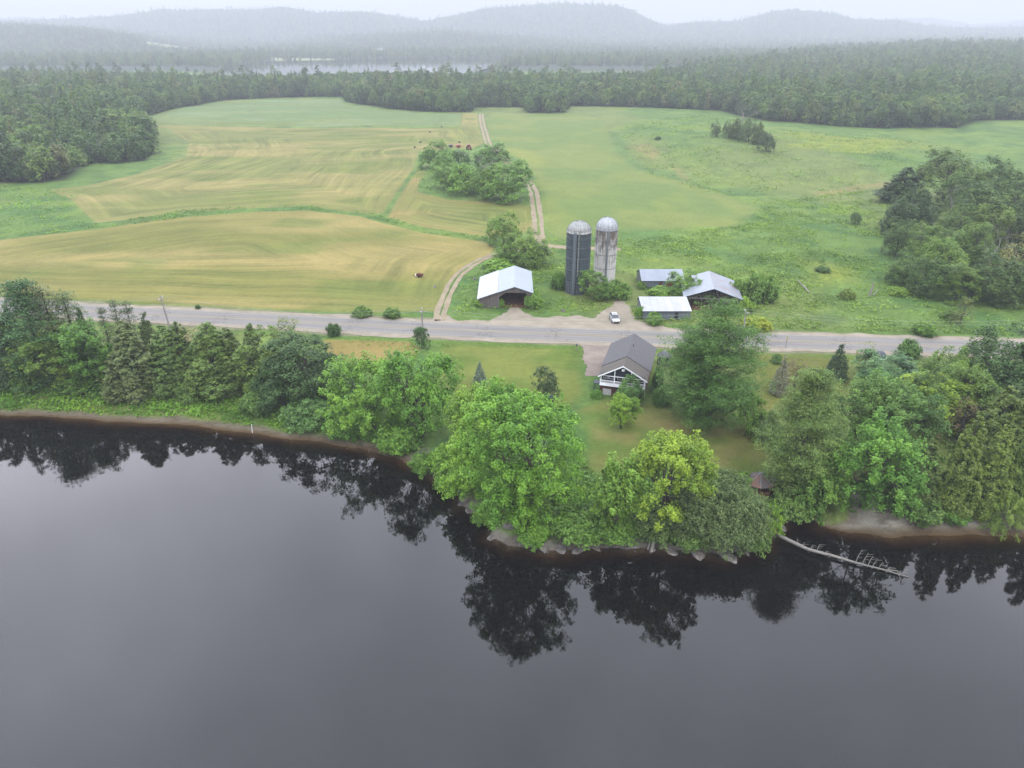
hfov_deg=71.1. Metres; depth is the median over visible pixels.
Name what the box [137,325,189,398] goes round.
cedar tree
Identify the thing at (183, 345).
cedar tree
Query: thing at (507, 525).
boulder
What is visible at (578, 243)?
silo
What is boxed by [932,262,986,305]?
grove tree
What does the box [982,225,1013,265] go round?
dead tree
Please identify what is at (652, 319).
shrub
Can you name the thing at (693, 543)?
shrub
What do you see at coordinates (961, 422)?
brown bush
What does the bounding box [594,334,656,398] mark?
house
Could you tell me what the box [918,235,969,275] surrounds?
grove tree
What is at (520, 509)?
maple tree
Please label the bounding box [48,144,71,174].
leafy tree
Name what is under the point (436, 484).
shrub
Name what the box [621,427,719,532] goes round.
ash tree
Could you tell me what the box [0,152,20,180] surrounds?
leafy tree
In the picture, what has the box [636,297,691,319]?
metal shed
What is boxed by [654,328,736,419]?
pine tree
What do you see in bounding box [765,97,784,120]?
leafy tree
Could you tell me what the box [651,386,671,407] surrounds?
shrub
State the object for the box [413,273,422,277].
farm cart
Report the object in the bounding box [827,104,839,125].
cedar tree
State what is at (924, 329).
shrub
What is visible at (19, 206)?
meadow grass
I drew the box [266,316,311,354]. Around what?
leafy tree
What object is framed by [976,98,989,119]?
leafy tree
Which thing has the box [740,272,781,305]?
shrub
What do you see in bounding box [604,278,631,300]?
shrub
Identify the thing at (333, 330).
shrub
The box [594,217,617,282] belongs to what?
silo
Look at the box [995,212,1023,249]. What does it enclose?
grove tree
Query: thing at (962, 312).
young tree
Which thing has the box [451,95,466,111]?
leafy tree
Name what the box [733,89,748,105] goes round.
leafy tree
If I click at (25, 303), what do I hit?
pine tree
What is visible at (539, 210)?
dirt track
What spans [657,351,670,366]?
gazebo
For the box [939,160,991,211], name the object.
grove tree
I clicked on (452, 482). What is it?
maple tree
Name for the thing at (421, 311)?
utility pole
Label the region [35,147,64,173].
leafy tree
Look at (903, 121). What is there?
leafy tree
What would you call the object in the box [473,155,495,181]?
dead tree
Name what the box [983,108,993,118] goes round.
leafy tree
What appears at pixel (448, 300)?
dirt track
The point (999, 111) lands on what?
leafy tree
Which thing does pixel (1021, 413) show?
cedar tree
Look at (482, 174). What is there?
grove tree
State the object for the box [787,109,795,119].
leafy tree
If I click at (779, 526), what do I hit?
young tree
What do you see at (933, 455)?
cedar tree
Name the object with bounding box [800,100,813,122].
cedar tree
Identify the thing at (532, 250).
leafy tree
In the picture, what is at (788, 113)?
leafy tree
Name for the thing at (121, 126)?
pine tree
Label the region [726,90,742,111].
leafy tree
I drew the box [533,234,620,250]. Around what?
dirt track
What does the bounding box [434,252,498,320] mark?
dirt track
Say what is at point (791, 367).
plum bush
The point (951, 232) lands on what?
understory tree
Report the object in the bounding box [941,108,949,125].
cedar tree
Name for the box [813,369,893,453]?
maple tree
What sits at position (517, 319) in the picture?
power line
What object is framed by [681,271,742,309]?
pole barn
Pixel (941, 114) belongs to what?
leafy tree
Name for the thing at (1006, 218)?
grove tree
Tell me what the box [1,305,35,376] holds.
spruce tree
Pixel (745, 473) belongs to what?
shrub
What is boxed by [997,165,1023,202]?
grove tree
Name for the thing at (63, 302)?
pine tree
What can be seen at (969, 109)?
leafy tree
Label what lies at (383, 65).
lake water
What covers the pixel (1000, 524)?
willow bush
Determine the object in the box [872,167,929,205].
grove tree
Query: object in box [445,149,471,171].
grove tree
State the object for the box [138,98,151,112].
leafy tree
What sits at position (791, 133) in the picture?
meadow weeds
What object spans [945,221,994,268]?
grove tree
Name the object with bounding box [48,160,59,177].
cedar tree
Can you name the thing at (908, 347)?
shrub
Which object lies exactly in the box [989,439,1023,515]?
cedar tree
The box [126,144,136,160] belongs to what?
cedar tree
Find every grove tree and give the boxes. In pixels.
[417,138,450,168]
[429,149,459,177]
[431,165,461,188]
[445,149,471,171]
[445,162,485,194]
[469,166,502,200]
[472,141,513,169]
[479,160,532,203]
[510,159,533,178]
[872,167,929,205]
[878,180,938,233]
[880,217,917,255]
[883,252,925,283]
[906,222,949,268]
[907,143,987,202]
[908,255,952,300]
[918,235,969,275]
[932,195,983,239]
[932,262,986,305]
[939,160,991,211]
[944,179,1005,227]
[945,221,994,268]
[952,165,1007,214]
[954,195,1022,248]
[961,248,1023,309]
[978,153,1016,194]
[983,176,1023,235]
[990,232,1023,269]
[992,265,1023,302]
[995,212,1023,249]
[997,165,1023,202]
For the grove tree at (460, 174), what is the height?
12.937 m
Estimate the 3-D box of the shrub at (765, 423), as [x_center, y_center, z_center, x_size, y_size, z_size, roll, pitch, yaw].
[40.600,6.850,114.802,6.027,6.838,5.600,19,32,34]
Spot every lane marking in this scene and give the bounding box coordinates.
[0,300,1020,342]
[3,305,1003,347]
[12,311,957,352]
[62,309,1019,348]
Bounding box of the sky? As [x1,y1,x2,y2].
[0,0,1023,23]
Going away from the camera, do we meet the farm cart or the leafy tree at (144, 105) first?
the farm cart
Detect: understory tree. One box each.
[903,276,927,294]
[909,197,946,220]
[909,232,931,250]
[915,263,939,277]
[942,231,965,250]
[959,269,994,296]
[971,241,1005,264]
[997,245,1023,266]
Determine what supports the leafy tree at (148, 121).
on the ground at (330, 155)
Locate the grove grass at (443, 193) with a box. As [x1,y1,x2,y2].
[416,155,528,202]
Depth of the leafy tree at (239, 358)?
128.34 m
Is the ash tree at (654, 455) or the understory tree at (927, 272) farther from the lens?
the understory tree at (927, 272)
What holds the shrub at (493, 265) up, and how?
on the ground at (330, 155)
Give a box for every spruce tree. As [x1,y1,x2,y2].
[0,317,22,391]
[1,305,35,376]
[74,307,109,368]
[110,122,126,158]
[137,312,164,382]
[559,88,566,110]
[743,93,749,115]
[769,355,790,397]
[824,344,848,382]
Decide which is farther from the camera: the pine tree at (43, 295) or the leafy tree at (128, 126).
the leafy tree at (128, 126)
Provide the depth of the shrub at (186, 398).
130.84 m
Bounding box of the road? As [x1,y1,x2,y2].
[0,301,1019,354]
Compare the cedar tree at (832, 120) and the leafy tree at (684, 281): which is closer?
the leafy tree at (684, 281)
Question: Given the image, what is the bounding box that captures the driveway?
[581,345,609,375]
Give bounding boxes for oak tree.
[258,329,354,400]
[957,320,1023,412]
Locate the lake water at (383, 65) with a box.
[214,58,500,75]
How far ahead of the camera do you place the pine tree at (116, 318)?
133.63 m
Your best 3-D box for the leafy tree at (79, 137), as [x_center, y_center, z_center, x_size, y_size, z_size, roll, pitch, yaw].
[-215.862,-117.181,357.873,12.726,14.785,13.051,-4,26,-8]
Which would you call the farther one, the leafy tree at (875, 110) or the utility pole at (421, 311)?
the leafy tree at (875, 110)
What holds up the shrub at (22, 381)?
on the ground at (330, 155)
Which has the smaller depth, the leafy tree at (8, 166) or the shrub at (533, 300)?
the shrub at (533, 300)
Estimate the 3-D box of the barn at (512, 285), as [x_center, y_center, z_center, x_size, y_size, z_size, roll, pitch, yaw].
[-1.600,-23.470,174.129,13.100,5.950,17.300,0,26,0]
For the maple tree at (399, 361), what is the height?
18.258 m
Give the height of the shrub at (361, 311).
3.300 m
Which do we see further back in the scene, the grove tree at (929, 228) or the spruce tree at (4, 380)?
the grove tree at (929, 228)
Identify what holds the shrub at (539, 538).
on the ground at (330, 155)
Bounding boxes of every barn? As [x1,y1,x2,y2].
[477,265,532,307]
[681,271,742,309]
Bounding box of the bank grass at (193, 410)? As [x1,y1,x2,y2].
[0,373,381,444]
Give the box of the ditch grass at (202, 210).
[2,204,491,241]
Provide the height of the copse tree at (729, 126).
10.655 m
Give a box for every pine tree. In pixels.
[0,274,88,394]
[21,283,69,375]
[44,288,93,363]
[95,307,114,358]
[106,299,129,346]
[117,122,133,145]
[118,300,148,360]
[654,295,783,435]
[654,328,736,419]
[751,365,862,497]
[798,93,808,115]
[877,99,889,127]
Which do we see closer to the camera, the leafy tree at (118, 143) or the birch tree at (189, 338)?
the birch tree at (189, 338)
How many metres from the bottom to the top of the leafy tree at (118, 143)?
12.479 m
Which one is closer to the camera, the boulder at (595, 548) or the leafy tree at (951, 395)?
the boulder at (595, 548)
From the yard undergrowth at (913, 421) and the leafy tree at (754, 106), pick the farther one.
the leafy tree at (754, 106)
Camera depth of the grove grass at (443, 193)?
288.33 m
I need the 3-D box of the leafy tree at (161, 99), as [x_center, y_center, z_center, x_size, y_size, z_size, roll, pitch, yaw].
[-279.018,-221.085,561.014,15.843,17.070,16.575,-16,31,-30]
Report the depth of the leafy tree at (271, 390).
125.21 m
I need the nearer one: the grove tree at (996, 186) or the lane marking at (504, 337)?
the lane marking at (504, 337)
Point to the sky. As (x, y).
(664, 11)
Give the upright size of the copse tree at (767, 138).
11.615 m
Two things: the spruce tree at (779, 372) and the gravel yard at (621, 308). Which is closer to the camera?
the spruce tree at (779, 372)
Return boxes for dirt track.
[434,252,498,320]
[441,247,529,319]
[479,114,537,232]
[482,114,544,233]
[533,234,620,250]
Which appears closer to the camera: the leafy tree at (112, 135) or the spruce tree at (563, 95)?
the leafy tree at (112, 135)
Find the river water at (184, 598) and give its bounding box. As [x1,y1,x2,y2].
[0,418,1023,767]
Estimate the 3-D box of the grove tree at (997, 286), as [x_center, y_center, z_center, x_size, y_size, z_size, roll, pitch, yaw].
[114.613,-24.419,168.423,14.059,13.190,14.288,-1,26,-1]
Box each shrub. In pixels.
[6,372,49,396]
[47,371,101,396]
[99,376,133,394]
[172,380,213,404]
[237,390,276,417]
[278,395,334,434]
[321,407,364,443]
[325,323,341,337]
[350,304,373,318]
[372,413,425,456]
[382,306,402,319]
[406,451,436,479]
[423,443,468,472]
[432,468,458,491]
[470,505,502,529]
[481,258,515,272]
[498,298,504,307]
[513,519,554,552]
[524,288,544,309]
[548,501,611,550]
[549,270,564,290]
[589,389,601,399]
[596,510,641,546]
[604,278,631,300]
[632,505,673,550]
[634,305,642,318]
[636,280,647,289]
[645,285,676,296]
[645,311,663,325]
[650,364,663,389]
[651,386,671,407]
[668,521,710,553]
[729,277,752,298]
[732,470,757,489]
[735,295,755,312]
[739,524,772,558]
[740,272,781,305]
[740,316,772,333]
[747,409,781,443]
[769,489,816,524]
[770,353,781,363]
[814,265,831,273]
[836,287,856,299]
[876,483,956,527]
[885,286,911,296]
[893,338,922,359]
[910,320,939,337]
[939,309,962,319]
[941,508,972,525]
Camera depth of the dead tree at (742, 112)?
421.92 m
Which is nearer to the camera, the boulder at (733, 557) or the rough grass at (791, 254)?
the boulder at (733, 557)
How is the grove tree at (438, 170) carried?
on the ground at (330, 155)
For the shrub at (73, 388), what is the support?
on the ground at (330, 155)
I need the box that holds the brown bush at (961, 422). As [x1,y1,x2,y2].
[931,397,990,439]
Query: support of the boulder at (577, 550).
in the river water at (184, 598)
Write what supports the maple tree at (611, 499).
on the ground at (330, 155)
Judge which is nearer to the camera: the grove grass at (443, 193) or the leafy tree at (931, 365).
the leafy tree at (931, 365)
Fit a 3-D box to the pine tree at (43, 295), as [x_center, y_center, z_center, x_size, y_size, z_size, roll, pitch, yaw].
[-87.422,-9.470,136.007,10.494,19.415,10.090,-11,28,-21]
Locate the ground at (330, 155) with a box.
[0,7,1023,561]
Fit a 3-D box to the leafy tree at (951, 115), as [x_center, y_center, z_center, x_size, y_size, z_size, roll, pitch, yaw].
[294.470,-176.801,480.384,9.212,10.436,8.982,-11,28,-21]
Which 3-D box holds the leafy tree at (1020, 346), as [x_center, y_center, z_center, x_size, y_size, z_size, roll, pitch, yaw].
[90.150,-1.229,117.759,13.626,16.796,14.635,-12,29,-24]
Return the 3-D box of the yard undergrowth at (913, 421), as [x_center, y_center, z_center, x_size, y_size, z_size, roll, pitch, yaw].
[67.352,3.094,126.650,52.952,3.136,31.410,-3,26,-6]
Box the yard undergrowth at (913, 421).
[736,359,1021,449]
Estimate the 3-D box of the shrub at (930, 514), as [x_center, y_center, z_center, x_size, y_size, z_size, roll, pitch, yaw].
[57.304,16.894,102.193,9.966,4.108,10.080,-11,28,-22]
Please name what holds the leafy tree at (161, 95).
on the ground at (330, 155)
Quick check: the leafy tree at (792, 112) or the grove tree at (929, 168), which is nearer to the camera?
the grove tree at (929, 168)
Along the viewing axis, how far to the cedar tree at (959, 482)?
98.10 m
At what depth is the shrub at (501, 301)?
167.72 m
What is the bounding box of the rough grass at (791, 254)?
[456,189,1023,335]
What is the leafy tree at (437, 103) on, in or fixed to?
on the ground at (330, 155)
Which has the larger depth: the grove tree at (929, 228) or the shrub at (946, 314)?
the grove tree at (929, 228)
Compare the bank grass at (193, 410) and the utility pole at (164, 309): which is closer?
the bank grass at (193, 410)
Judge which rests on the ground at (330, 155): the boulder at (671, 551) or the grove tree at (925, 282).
the grove tree at (925, 282)
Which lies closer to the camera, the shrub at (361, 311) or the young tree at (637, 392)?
the young tree at (637, 392)
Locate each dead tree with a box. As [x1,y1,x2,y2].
[234,328,263,380]
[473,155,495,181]
[731,105,760,124]
[940,184,970,215]
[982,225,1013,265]
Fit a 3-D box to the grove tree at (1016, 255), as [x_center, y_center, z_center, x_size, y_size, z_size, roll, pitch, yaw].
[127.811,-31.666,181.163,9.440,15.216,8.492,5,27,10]
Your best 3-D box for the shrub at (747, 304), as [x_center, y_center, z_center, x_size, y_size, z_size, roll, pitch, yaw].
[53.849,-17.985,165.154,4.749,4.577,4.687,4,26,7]
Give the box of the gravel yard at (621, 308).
[433,298,666,328]
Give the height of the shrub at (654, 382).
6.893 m
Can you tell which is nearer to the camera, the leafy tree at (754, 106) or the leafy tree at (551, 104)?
the leafy tree at (754, 106)
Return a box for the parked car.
[609,312,619,322]
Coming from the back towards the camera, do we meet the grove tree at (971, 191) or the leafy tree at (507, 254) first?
the grove tree at (971, 191)
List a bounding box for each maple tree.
[2,326,93,386]
[48,316,133,396]
[315,350,408,436]
[372,337,465,436]
[437,425,505,500]
[443,380,509,459]
[454,374,587,525]
[469,454,552,533]
[580,451,653,526]
[791,465,852,525]
[811,406,937,522]
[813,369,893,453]
[865,376,952,460]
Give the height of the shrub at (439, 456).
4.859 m
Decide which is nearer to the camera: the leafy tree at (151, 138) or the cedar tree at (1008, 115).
the leafy tree at (151, 138)
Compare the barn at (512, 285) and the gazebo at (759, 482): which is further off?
the barn at (512, 285)
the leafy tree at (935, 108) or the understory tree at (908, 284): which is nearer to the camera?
the understory tree at (908, 284)
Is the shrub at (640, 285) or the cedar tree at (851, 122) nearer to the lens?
the shrub at (640, 285)
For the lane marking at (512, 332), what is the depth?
154.45 m
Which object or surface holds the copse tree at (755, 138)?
on the ground at (330, 155)
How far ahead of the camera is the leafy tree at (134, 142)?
369.18 m
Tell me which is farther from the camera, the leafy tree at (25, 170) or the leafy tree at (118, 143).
the leafy tree at (118, 143)
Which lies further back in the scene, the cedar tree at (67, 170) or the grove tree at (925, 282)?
the cedar tree at (67, 170)
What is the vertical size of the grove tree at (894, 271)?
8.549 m
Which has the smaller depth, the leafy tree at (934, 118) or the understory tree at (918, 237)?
the understory tree at (918, 237)
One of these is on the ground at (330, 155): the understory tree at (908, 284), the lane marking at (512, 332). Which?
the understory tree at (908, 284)
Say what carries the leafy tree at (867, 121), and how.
on the ground at (330, 155)
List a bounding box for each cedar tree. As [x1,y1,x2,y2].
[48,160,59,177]
[58,151,68,173]
[77,149,87,166]
[82,141,95,162]
[96,321,166,405]
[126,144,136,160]
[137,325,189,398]
[141,128,155,153]
[142,140,150,155]
[164,321,206,386]
[174,321,241,400]
[211,327,252,396]
[238,323,265,383]
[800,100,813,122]
[815,107,824,123]
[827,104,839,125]
[847,111,855,126]
[854,110,863,126]
[872,113,879,126]
[883,110,892,127]
[895,438,943,516]
[930,415,987,520]
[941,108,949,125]
[956,424,1018,522]
[988,109,995,119]
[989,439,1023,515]
[1001,398,1023,456]
[1006,98,1017,118]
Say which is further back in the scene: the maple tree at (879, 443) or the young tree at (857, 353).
the young tree at (857, 353)
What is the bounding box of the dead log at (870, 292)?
[868,282,873,296]
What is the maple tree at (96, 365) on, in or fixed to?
on the ground at (330, 155)
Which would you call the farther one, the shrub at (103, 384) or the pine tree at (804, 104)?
the pine tree at (804, 104)
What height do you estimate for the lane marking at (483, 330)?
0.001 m
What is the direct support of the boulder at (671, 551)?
in the river water at (184, 598)
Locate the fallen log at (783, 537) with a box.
[774,532,908,577]
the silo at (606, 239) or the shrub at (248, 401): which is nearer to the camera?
the shrub at (248, 401)
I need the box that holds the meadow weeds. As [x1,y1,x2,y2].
[612,113,919,207]
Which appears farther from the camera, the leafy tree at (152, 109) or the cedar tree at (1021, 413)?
the leafy tree at (152, 109)
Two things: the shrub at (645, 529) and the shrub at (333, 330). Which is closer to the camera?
the shrub at (645, 529)
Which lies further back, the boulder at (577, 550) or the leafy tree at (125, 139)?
the leafy tree at (125, 139)
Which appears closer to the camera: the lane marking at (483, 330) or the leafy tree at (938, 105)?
the lane marking at (483, 330)
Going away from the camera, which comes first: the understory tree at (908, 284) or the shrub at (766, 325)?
the shrub at (766, 325)
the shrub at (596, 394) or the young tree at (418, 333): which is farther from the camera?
the young tree at (418, 333)
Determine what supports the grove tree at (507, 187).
on the ground at (330, 155)
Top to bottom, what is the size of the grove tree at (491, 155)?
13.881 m
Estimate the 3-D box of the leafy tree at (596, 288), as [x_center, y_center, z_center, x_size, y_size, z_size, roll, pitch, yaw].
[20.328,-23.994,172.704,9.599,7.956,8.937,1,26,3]
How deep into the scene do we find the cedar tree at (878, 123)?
479.65 m
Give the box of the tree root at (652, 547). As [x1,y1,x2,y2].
[650,537,655,551]
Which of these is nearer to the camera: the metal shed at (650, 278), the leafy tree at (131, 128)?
the metal shed at (650, 278)
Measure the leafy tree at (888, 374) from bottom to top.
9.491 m
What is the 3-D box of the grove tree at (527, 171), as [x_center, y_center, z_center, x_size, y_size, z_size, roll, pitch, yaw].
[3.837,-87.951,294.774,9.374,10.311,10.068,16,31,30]
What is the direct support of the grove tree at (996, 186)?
on the ground at (330, 155)
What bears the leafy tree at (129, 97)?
on the ground at (330, 155)
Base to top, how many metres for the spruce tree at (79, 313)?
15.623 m
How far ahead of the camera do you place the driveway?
142.22 m
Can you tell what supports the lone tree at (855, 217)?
on the ground at (330, 155)
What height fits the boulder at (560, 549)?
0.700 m
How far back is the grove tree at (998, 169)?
263.02 m
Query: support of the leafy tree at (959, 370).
on the ground at (330, 155)
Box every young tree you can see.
[411,326,430,349]
[529,365,560,396]
[615,374,645,406]
[730,390,767,440]
[764,499,784,537]
[849,340,879,368]
[948,298,975,323]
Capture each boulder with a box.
[465,507,474,513]
[486,535,494,540]
[503,520,518,529]
[535,541,548,553]
[554,545,565,554]
[572,547,583,553]
[591,546,600,551]
[622,543,639,549]
[664,547,677,555]
[691,550,704,560]
[719,551,736,563]
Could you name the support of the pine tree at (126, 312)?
on the ground at (330, 155)
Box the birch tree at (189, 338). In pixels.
[163,324,214,382]
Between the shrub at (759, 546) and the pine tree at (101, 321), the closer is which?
the shrub at (759, 546)
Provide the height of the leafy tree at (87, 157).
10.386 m
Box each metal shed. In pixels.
[636,269,683,288]
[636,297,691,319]
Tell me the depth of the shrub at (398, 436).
116.04 m
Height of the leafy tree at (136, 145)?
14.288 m
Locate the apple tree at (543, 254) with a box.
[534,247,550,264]
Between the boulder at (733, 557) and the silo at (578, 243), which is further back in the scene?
the silo at (578, 243)
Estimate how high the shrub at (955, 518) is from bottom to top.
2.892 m
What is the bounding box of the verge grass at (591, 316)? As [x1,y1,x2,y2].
[18,309,1016,364]
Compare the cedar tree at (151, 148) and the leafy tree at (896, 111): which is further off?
the leafy tree at (896, 111)
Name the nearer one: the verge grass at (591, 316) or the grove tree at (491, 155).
the verge grass at (591, 316)
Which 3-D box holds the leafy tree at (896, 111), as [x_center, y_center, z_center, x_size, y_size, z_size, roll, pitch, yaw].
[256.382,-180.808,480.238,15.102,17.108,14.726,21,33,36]
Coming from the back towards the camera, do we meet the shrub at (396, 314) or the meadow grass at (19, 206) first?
the meadow grass at (19, 206)
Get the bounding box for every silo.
[565,220,591,295]
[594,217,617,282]
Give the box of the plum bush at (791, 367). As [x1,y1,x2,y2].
[780,357,816,387]
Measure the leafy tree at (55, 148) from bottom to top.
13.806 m
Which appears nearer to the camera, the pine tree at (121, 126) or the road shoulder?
the road shoulder
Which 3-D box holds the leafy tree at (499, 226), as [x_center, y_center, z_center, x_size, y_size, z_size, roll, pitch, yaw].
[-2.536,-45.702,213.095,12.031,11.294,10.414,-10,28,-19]
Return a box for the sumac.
[850,348,920,389]
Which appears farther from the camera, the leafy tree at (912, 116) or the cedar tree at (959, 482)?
the leafy tree at (912, 116)
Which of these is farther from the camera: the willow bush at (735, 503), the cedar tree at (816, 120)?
the cedar tree at (816, 120)
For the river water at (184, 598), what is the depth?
82.32 m
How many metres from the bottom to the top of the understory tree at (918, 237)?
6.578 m
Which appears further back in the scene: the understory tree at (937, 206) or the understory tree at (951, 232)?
the understory tree at (937, 206)
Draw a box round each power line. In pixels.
[50,299,1023,324]
[81,296,1012,321]
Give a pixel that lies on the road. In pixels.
(802, 340)
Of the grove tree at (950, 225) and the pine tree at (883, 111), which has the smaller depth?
the grove tree at (950, 225)
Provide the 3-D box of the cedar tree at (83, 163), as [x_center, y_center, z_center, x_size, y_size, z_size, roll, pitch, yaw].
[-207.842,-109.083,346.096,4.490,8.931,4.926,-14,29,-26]
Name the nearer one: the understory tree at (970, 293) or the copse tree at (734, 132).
the understory tree at (970, 293)
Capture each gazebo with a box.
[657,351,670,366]
[747,471,777,498]
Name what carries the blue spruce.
on the ground at (330, 155)
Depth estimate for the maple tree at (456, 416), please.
108.58 m
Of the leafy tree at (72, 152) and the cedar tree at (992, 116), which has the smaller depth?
the leafy tree at (72, 152)
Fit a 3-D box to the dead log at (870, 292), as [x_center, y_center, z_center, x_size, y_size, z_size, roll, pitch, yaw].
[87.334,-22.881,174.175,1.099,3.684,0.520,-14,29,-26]
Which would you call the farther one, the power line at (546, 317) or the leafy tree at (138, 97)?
the leafy tree at (138, 97)
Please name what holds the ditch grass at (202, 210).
on the ground at (330, 155)
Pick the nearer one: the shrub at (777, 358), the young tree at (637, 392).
the young tree at (637, 392)
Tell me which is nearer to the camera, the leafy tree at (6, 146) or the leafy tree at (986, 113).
the leafy tree at (6, 146)
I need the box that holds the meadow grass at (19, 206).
[0,185,85,233]
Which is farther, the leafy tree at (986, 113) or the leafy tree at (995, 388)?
the leafy tree at (986, 113)
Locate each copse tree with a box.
[710,121,721,136]
[722,119,731,136]
[726,118,744,139]
[738,114,757,141]
[750,121,764,144]
[756,131,776,152]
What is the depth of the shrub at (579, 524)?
94.81 m
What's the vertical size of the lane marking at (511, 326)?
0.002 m
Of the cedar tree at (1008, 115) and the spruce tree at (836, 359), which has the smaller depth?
the spruce tree at (836, 359)
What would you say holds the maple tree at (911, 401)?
on the ground at (330, 155)
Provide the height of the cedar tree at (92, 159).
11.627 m
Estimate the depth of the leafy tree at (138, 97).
542.14 m
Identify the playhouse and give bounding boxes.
[873,351,885,367]
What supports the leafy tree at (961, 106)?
on the ground at (330, 155)
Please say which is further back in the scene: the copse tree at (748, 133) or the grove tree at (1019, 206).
the copse tree at (748, 133)
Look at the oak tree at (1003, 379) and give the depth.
119.28 m
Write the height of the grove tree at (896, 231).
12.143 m
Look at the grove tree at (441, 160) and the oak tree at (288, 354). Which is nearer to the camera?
the oak tree at (288, 354)
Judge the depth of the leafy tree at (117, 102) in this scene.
497.32 m
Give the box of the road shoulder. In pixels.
[0,297,1023,358]
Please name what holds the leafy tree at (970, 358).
on the ground at (330, 155)
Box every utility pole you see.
[156,296,169,328]
[417,308,423,327]
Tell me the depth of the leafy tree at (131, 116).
413.11 m
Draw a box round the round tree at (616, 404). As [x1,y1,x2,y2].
[607,392,643,428]
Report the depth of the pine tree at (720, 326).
110.30 m
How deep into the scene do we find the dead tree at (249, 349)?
130.99 m
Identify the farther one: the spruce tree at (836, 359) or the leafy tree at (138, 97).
the leafy tree at (138, 97)
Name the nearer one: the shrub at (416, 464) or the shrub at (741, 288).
the shrub at (416, 464)
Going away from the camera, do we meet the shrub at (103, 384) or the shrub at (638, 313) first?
the shrub at (103, 384)
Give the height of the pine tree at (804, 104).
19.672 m
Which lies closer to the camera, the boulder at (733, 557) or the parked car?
the boulder at (733, 557)
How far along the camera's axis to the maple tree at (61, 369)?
131.22 m
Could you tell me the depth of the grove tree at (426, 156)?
322.00 m
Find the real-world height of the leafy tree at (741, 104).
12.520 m
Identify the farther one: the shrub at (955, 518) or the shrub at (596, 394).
the shrub at (596, 394)
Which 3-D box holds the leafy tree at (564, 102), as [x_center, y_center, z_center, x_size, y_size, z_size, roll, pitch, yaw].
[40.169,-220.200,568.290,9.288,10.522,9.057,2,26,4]
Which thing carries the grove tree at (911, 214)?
on the ground at (330, 155)
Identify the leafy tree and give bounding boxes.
[0,141,28,179]
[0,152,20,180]
[17,152,50,178]
[25,146,54,181]
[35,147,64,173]
[38,154,56,178]
[46,143,67,156]
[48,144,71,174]
[62,144,86,170]
[66,134,92,156]
[69,145,89,161]
[84,134,116,163]
[101,132,122,156]
[103,138,125,162]
[112,99,125,110]
[115,137,131,158]
[119,114,139,128]
[123,121,136,133]
[125,96,138,104]
[125,126,146,139]
[126,133,147,159]
[126,135,147,157]
[129,112,158,134]
[129,124,162,152]
[132,95,141,103]
[132,117,156,136]
[134,116,157,139]
[137,111,158,135]
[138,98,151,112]
[139,104,146,111]
[146,101,155,113]
[148,90,166,111]
[156,94,166,109]
[232,324,303,399]
[249,351,310,411]
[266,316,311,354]
[435,96,448,111]
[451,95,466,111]
[484,210,522,247]
[492,239,525,263]
[504,227,555,268]
[541,92,554,112]
[557,99,566,111]
[577,268,613,300]
[665,268,707,302]
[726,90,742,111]
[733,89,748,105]
[737,99,747,115]
[745,91,757,107]
[749,100,762,116]
[759,97,776,118]
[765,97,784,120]
[782,108,792,121]
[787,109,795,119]
[803,98,822,122]
[835,113,845,125]
[853,367,912,424]
[862,113,877,126]
[867,104,889,121]
[887,101,908,124]
[894,111,907,126]
[899,365,953,423]
[899,370,977,436]
[906,105,922,127]
[909,345,973,398]
[910,104,933,125]
[916,98,939,125]
[926,107,946,125]
[929,104,943,115]
[929,110,940,126]
[943,112,958,126]
[943,360,1001,427]
[945,337,994,369]
[947,104,968,127]
[959,103,973,121]
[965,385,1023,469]
[972,380,1023,439]
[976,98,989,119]
[977,103,989,118]
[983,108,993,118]
[994,104,1005,118]
[1002,99,1023,118]
[1002,341,1023,399]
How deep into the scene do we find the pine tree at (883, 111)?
471.51 m
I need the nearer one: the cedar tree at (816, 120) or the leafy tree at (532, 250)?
the leafy tree at (532, 250)
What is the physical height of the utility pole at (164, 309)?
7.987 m
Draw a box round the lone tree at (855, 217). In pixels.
[849,211,861,223]
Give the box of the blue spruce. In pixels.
[471,362,487,387]
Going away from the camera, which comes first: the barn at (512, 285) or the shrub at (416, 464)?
the shrub at (416, 464)
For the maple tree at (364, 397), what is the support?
on the ground at (330, 155)
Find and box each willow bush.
[662,466,778,561]
[976,485,1023,541]
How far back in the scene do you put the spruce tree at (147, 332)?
133.78 m
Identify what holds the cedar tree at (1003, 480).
on the ground at (330, 155)
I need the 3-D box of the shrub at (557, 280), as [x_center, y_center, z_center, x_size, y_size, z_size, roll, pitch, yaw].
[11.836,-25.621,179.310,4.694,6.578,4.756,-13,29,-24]
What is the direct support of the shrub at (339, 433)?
on the ground at (330, 155)

